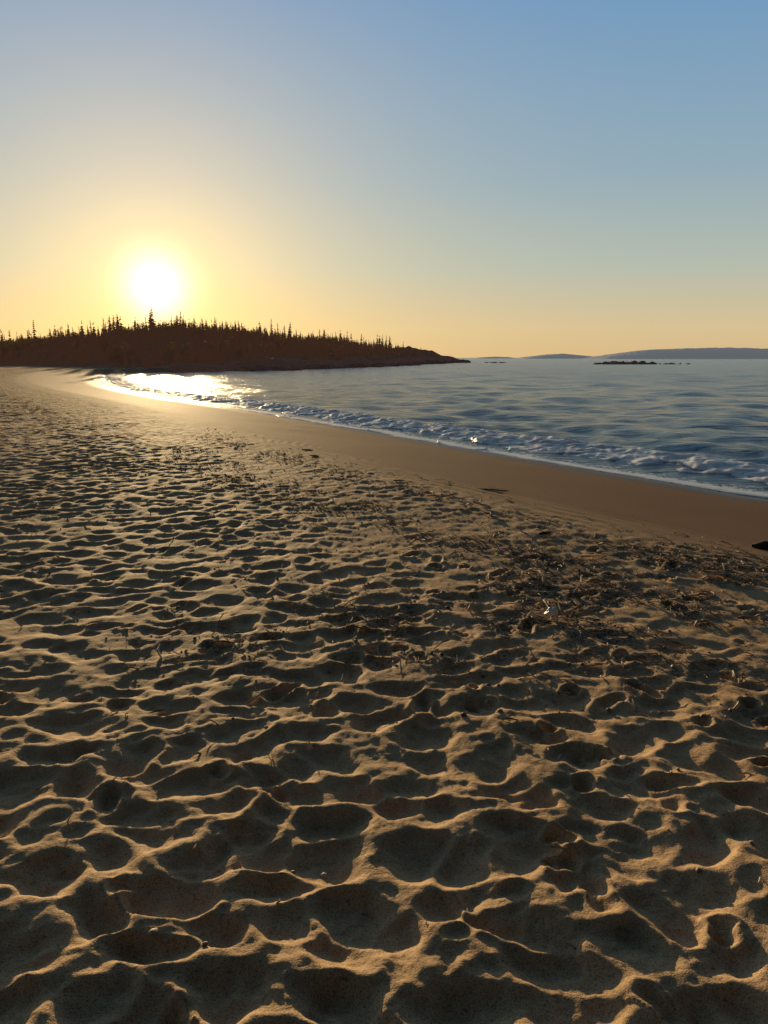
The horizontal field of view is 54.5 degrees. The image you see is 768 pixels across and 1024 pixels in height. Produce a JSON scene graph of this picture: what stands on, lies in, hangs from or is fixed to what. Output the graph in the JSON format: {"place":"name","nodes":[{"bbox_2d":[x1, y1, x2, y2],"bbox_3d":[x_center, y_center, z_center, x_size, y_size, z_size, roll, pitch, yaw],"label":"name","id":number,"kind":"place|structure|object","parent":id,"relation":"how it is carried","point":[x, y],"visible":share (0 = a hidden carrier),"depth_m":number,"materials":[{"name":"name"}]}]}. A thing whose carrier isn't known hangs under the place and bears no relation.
{"place":"outdoors","nodes":[
{"label":"outdoors","id":0,"kind":"place"},
{"bbox_2d":[0,332,459,371],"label":"headland hill","id":1,"kind":"structure","parent":0,"point":[301,362],"depth_m":148.75,"materials":[{"name":"green plant"}]},
{"bbox_2d":[0,307,423,367],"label":"spruce forest","id":2,"kind":"object","parent":1,"relation":"on","point":[92,344],"visible":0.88,"depth_m":169.08,"materials":[{"name":"green plant"}]},
{"bbox_2d":[230,359,470,370],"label":"shore rocks","id":3,"kind":"object","parent":1,"relation":"on","point":[294,367],"visible":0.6,"depth_m":162.75,"materials":[{"name":"stone"}]},
{"bbox_2d":[0,365,767,1023],"bbox_3d":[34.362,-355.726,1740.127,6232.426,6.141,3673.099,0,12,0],"label":"beach sand ground","id":4,"kind":"structure","parent":0,"point":[370,811],"depth_m":3.20,"materials":[{"name":"beige sand"}]},
{"bbox_2d":[0,428,767,974],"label":"wood debris","id":5,"kind":"object","parent":4,"relation":"on","point":[660,598],"visible":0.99,"depth_m":5.05,"materials":[{"name":"brown wood"}]},
{"bbox_2d":[1,443,767,1019],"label":"pebbles","id":6,"kind":"object","parent":4,"relation":"on","point":[205,943],"visible":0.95,"depth_m":4.76,"materials":[{"name":"stone"}]},
{"bbox_2d":[472,500,489,507],"bbox_3d":[1.026,-0.086,8.046,0.144,0.047,0.286,-3,12,-13],"label":"driftwood","id":7,"kind":"object","parent":4,"relation":"on","point":[481,504],"visible":1,"depth_m":8.01,"materials":[{"name":"brown wood"}]},
{"bbox_2d":[478,488,508,491],"bbox_3d":[1.337,-0.275,9.116,0.365,0.037,0.146,0,12,0],"label":"driftwood","id":8,"kind":"object","parent":4,"relation":"on","point":[494,489],"visible":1,"depth_m":9.09,"materials":[{"name":"brown wood"}]},
{"bbox_2d":[539,531,550,534],"bbox_3d":[1.471,0.191,6.777,0.142,0.029,0.033,-6,13,-26],"label":"driftwood","id":9,"kind":"object","parent":4,"relation":"on","point":[544,533],"visible":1,"depth_m":6.76,"materials":[{"name":"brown wood"}]},
{"bbox_2d":[544,606,557,616],"bbox_3d":[1.030,0.616,4.603,0.082,0.059,0.066,0,12,0],"label":"crumpled plastic","id":10,"kind":"object","parent":4,"relation":"on","point":[551,611],"visible":1,"depth_m":4.59,"materials":[{"name":"white plastic"}]},
{"bbox_2d":[701,570,742,579],"bbox_3d":[2.446,0.458,5.397,0.282,0.045,0.086,5,13,24],"label":"driftwood","id":11,"kind":"object","parent":4,"relation":"on","point":[727,575],"visible":1,"depth_m":5.38,"materials":[{"name":"brown wood"}]},
{"bbox_2d":[737,614,760,618],"bbox_3d":[2.250,0.644,4.572,0.162,0.020,0.032,-2,12,-10],"label":"driftwood","id":12,"kind":"object","parent":4,"relation":"on","point":[746,617],"visible":1,"depth_m":4.56,"materials":[{"name":"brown wood"}]},
{"bbox_2d":[0,0,767,357],"label":"sky","id":13,"kind":"structure","parent":0,"point":[453,178],"materials":[{"name":"blue"}]},
{"bbox_2d":[106,358,767,498],"bbox_3d":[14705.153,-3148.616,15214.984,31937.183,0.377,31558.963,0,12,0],"label":"sea water","id":14,"kind":"structure","parent":0,"point":[716,408],"depth_m":43.48,"materials":[{"name":"blue liquid"}]},
{"bbox_2d":[91,374,767,497],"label":"breaking wave","id":15,"kind":"object","parent":14,"relation":"on","point":[602,457],"visible":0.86,"depth_m":18.58,"materials":[{"name":"liquid"}]},
{"bbox_2d":[484,362,689,363],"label":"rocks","id":16,"kind":"object","parent":14,"relation":"on","point":[505,362],"visible":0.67,"depth_m":323.09,"materials":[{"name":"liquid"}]},
{"bbox_2d":[594,360,674,363],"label":"rocky islet","id":17,"kind":"object","parent":14,"relation":"in","point":[627,362],"visible":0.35,"depth_m":255.79,"materials":[{"name":"stone"}]},
{"bbox_2d":[479,357,511,357],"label":"island","id":18,"kind":"structure","parent":0,"point":[495,357],"depth_m":2206.63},
{"bbox_2d":[515,354,592,358],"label":"island","id":19,"kind":"structure","parent":0,"point":[559,356],"depth_m":1800.32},
{"bbox_2d":[582,347,767,358],"bbox_3d":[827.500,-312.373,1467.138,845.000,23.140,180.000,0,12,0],"label":"island","id":20,"kind":"structure","parent":0,"point":[721,353],"depth_m":1390.52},
{"bbox_2d":[752,541,767,549],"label":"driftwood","id":21,"kind":"object","parent":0,"point":[763,545],"visible":0.63,"depth_m":6.41,"materials":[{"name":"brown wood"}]}
]}

